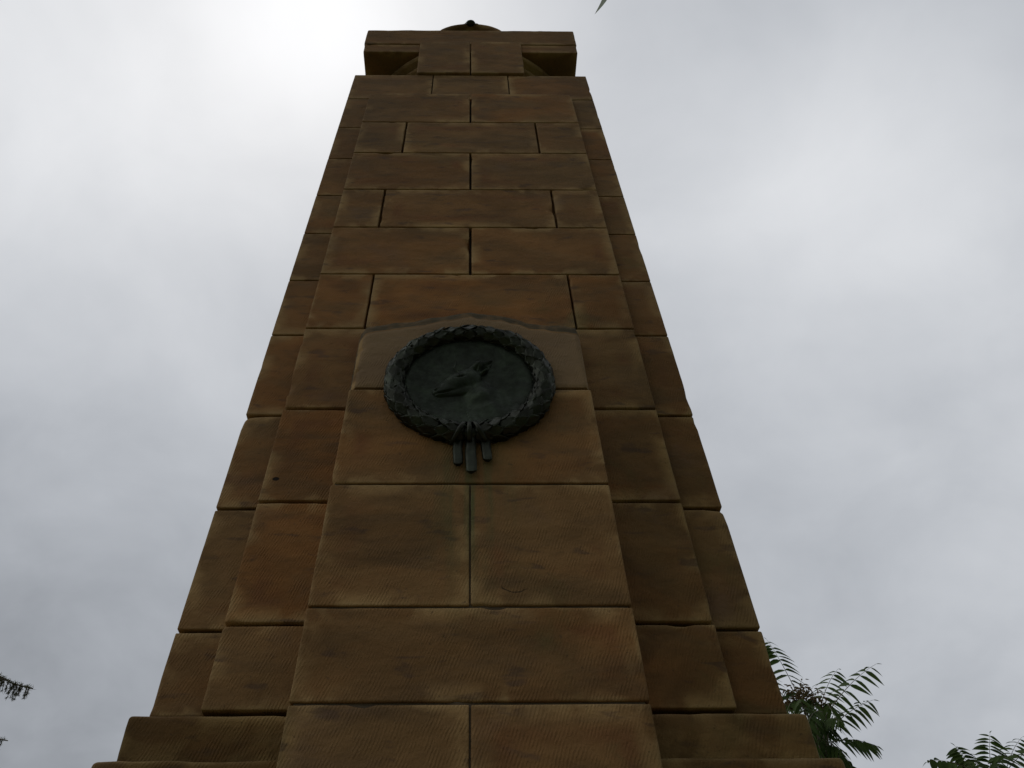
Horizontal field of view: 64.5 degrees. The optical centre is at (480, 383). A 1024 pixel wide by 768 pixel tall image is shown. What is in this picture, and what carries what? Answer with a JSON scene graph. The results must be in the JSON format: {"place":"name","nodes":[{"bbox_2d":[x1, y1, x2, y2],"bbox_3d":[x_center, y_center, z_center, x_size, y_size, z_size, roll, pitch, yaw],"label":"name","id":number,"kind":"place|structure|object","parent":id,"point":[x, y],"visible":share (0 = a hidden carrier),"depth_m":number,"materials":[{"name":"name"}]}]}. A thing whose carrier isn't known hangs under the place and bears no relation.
{"place":"outdoors","nodes":[
{"label":"outdoors","id":0,"kind":"place"},
{"bbox_2d":[0,672,34,745],"bbox_3d":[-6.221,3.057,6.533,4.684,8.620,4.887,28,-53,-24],"label":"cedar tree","id":1,"kind":"object","parent":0,"point":[13,686],"visible":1,"depth_m":6.58,"materials":[{"name":"green plant"}]},
{"bbox_2d":[91,20,844,767],"bbox_3d":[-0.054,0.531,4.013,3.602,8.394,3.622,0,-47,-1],"label":"memorial pillar","id":2,"kind":"structure","parent":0,"point":[467,512],"depth_m":2.77,"materials":[{"name":"stone"}]},
{"bbox_2d":[0,0,1023,767],"label":"sky","id":3,"kind":"structure","parent":0,"point":[824,199],"materials":[{"name":"grey"}]},
{"bbox_2d":[596,0,606,11],"bbox_3d":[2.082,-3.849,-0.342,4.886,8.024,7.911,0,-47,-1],"label":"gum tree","id":4,"kind":"object","parent":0,"point":[602,3],"visible":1,"depth_m":2.55,"materials":[{"name":"green plant"}]},
{"bbox_2d":[765,638,882,767],"bbox_3d":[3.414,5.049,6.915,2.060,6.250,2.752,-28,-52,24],"label":"ailanthus tree","id":5,"kind":"object","parent":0,"point":[822,727],"visible":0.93,"depth_m":8.34,"materials":[{"name":"green plant"}]},
{"bbox_2d":[924,731,1023,767],"bbox_3d":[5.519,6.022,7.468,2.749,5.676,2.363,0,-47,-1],"label":"ailanthus tree","id":6,"kind":"object","parent":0,"point":[958,758],"visible":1,"depth_m":9.31,"materials":[{"name":"green plant"}]}
]}

